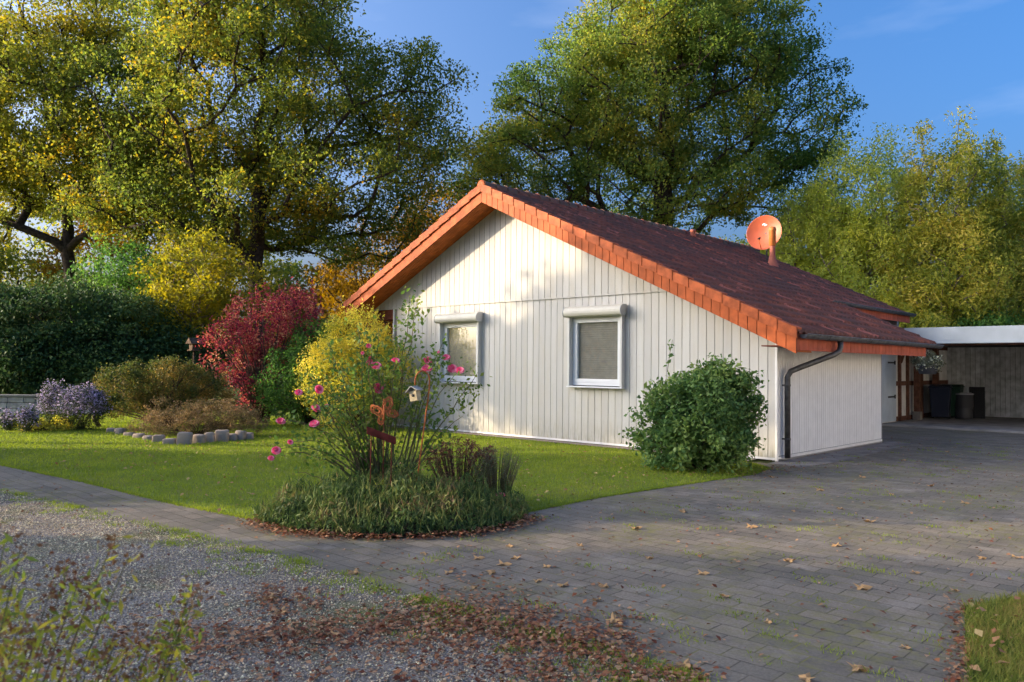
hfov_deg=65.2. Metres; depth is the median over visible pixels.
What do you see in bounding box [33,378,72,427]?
aster plant
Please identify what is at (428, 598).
moss tufts
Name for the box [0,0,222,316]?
oak tree
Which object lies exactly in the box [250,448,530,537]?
ground cover
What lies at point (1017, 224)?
willow tree
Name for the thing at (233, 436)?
edging stone
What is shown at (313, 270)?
distant tree
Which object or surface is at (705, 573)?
fallen leaf
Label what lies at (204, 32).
oak tree
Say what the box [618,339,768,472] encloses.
laurel shrub
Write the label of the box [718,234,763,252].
willow tree
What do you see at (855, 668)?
fallen leaf
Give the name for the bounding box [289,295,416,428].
golden shrub
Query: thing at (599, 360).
window
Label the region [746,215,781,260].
satellite dish
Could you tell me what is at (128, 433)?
edging stone
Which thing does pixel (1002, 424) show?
carport floor
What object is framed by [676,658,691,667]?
fallen leaf
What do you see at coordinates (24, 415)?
aster plant
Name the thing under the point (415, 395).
bird house
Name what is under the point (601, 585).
fallen leaf
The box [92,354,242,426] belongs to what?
clipped shrub
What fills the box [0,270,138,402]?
evergreen shrub
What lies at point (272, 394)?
green shrub
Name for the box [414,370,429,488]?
garden crook
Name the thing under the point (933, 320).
tall bush
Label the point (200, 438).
edging stone
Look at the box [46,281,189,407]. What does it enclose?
evergreen shrub
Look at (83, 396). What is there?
aster plant
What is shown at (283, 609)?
fallen leaf
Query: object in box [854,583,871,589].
fallen leaf
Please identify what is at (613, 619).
fallen leaf
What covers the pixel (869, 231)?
willow tree
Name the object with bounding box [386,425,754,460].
gravel strip
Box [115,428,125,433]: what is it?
edging stone
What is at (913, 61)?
sky
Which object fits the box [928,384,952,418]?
wheelie bin
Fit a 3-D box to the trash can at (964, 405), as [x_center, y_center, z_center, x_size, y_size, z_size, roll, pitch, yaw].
[14.027,2.000,24.862,0.560,0.810,0.560,-1,-2,43]
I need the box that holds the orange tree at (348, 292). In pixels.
[303,172,468,394]
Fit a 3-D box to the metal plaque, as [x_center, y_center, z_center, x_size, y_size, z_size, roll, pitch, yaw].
[-1.324,1.278,8.089,0.294,0.824,0.024,1,-2,-1]
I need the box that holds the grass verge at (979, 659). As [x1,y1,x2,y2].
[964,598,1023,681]
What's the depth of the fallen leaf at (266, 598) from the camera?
5.28 m
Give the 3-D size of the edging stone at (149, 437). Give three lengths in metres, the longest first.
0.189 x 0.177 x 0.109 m
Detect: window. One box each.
[433,312,482,383]
[562,304,626,388]
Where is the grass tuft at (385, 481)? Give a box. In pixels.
[374,474,400,489]
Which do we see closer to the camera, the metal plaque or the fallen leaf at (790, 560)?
the fallen leaf at (790, 560)
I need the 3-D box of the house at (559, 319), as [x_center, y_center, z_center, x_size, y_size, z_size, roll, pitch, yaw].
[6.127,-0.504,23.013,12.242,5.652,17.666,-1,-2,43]
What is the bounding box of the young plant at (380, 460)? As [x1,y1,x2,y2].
[348,442,396,476]
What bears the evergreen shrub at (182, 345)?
on the lawn at (209, 484)
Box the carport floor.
[882,416,1023,433]
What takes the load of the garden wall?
on the lawn at (209, 484)
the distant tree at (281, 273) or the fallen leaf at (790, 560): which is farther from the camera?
the distant tree at (281, 273)
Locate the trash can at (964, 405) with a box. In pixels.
[955,392,973,418]
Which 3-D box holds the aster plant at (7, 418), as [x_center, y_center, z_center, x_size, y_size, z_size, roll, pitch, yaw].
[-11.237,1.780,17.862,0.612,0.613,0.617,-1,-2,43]
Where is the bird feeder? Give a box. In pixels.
[185,338,201,402]
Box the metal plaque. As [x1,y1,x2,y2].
[367,426,395,484]
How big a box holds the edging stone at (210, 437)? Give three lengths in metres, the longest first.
0.222 x 0.183 x 0.180 m
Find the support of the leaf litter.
on the gravel road
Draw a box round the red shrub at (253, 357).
[195,276,326,423]
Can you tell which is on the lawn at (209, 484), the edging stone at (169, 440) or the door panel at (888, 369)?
the edging stone at (169, 440)
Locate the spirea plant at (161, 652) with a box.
[65,575,225,681]
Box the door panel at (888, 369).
[882,354,895,422]
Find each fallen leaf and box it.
[263,593,278,600]
[274,606,288,614]
[346,568,359,574]
[496,559,511,565]
[598,582,608,587]
[605,612,621,623]
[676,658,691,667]
[696,570,708,574]
[783,558,795,561]
[799,672,814,681]
[846,661,868,671]
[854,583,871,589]
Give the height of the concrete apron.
0.001 m
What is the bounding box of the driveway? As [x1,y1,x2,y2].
[0,426,1023,681]
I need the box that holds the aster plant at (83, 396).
[51,381,112,429]
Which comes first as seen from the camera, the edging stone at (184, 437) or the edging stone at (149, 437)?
the edging stone at (184, 437)
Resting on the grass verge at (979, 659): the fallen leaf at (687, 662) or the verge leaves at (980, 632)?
the verge leaves at (980, 632)
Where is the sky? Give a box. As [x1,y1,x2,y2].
[0,0,1023,365]
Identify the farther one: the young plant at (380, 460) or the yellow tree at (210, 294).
the yellow tree at (210, 294)
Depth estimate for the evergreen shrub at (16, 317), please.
26.57 m
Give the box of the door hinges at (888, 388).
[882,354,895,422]
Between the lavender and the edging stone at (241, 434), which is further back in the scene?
the edging stone at (241, 434)
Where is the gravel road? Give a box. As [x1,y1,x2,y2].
[0,491,689,681]
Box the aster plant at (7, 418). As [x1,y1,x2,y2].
[0,407,17,430]
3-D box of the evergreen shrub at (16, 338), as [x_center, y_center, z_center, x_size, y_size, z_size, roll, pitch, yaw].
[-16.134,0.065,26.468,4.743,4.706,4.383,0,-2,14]
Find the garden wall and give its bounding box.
[0,394,94,413]
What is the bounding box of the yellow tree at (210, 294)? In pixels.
[120,221,276,358]
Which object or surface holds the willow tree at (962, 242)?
on the ground at (406, 426)
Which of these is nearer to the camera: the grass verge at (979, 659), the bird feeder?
the grass verge at (979, 659)
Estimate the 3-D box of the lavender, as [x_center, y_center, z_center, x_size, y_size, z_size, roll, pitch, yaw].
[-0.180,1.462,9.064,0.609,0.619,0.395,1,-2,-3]
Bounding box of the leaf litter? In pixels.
[3,437,1023,681]
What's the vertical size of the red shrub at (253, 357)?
3.850 m
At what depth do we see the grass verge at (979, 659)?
4.50 m
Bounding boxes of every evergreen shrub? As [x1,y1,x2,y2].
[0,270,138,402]
[0,273,83,394]
[0,280,43,382]
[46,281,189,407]
[127,316,223,406]
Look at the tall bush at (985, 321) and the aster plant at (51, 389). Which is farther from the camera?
the tall bush at (985, 321)
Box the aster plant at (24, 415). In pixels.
[12,403,47,431]
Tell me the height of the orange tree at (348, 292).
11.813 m
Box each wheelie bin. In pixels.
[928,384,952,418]
[944,384,964,415]
[966,386,984,418]
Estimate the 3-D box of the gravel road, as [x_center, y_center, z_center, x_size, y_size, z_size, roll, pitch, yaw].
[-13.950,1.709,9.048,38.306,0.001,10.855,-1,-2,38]
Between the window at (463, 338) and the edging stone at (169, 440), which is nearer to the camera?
the edging stone at (169, 440)
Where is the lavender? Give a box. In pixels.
[471,441,522,493]
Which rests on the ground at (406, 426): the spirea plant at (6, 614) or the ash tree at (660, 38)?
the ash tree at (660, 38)
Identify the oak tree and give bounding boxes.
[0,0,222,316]
[25,0,481,402]
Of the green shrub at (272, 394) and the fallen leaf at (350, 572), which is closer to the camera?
the fallen leaf at (350, 572)
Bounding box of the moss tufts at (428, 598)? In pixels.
[0,442,1023,681]
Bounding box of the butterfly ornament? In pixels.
[370,396,398,475]
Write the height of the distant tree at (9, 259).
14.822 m
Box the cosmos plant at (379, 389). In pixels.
[267,284,491,489]
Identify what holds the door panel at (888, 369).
in the door hinges at (888, 388)
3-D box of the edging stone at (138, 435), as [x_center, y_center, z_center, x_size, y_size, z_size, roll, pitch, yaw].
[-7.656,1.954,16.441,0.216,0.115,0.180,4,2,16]
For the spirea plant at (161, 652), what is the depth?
1.92 m
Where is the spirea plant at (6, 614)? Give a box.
[0,519,153,681]
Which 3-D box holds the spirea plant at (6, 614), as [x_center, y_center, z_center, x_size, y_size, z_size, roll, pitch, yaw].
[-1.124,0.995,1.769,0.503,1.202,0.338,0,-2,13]
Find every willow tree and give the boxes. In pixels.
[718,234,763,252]
[741,172,870,295]
[792,122,946,312]
[871,105,1023,327]
[937,150,1023,324]
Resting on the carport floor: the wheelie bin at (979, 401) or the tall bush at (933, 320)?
the wheelie bin at (979, 401)
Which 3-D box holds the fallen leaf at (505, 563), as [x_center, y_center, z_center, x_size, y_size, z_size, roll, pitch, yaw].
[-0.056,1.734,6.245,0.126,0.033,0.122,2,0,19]
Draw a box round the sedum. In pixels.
[423,436,497,485]
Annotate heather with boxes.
[123,393,269,435]
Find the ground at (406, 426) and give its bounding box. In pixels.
[24,366,967,681]
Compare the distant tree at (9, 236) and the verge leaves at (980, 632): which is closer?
the verge leaves at (980, 632)
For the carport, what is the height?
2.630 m
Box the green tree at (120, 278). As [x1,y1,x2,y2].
[57,233,170,402]
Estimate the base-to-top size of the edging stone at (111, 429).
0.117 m
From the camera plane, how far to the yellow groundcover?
17.90 m
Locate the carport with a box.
[904,325,1023,419]
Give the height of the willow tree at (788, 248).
9.891 m
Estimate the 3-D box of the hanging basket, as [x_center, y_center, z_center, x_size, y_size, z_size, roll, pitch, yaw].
[11.141,0.533,21.386,0.836,0.702,0.854,1,-2,-4]
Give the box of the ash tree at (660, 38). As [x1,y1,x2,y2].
[436,0,868,235]
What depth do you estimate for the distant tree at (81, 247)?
55.04 m
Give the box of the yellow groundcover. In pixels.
[13,415,74,430]
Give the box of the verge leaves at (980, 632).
[968,596,1023,670]
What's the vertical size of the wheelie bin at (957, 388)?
1.044 m
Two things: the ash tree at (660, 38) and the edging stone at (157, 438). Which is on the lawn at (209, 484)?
the edging stone at (157, 438)
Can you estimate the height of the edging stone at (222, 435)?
0.254 m
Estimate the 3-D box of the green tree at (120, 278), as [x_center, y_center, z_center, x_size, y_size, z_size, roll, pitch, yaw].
[-14.603,-0.748,30.063,4.776,6.554,4.960,-1,-2,43]
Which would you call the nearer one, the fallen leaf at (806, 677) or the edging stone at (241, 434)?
the fallen leaf at (806, 677)
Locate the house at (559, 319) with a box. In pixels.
[343,180,947,461]
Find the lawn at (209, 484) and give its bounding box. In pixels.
[0,394,764,518]
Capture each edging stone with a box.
[106,428,115,431]
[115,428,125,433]
[123,432,135,435]
[132,433,144,437]
[142,435,152,439]
[152,435,164,441]
[162,438,176,443]
[176,432,192,444]
[193,434,205,443]
[205,432,214,442]
[215,429,228,441]
[229,433,237,440]
[235,430,246,439]
[246,432,253,439]
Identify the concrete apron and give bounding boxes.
[770,441,914,466]
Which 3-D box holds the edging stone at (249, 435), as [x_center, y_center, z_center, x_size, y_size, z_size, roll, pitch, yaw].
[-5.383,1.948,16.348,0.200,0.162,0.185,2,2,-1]
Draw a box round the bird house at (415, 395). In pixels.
[405,386,423,401]
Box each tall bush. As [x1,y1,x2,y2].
[882,297,957,327]
[949,308,1023,326]
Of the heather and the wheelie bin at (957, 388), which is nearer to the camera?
the heather
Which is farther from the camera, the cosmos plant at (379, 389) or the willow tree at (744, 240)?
the willow tree at (744, 240)
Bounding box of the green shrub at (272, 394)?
[247,314,346,424]
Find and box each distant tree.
[0,199,119,324]
[0,230,21,299]
[24,207,221,329]
[120,216,320,385]
[247,261,382,378]
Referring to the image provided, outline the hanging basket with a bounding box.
[909,348,945,373]
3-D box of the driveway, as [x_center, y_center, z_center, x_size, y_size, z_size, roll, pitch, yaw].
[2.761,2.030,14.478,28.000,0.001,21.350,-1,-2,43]
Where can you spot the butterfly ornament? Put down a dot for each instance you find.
(387, 411)

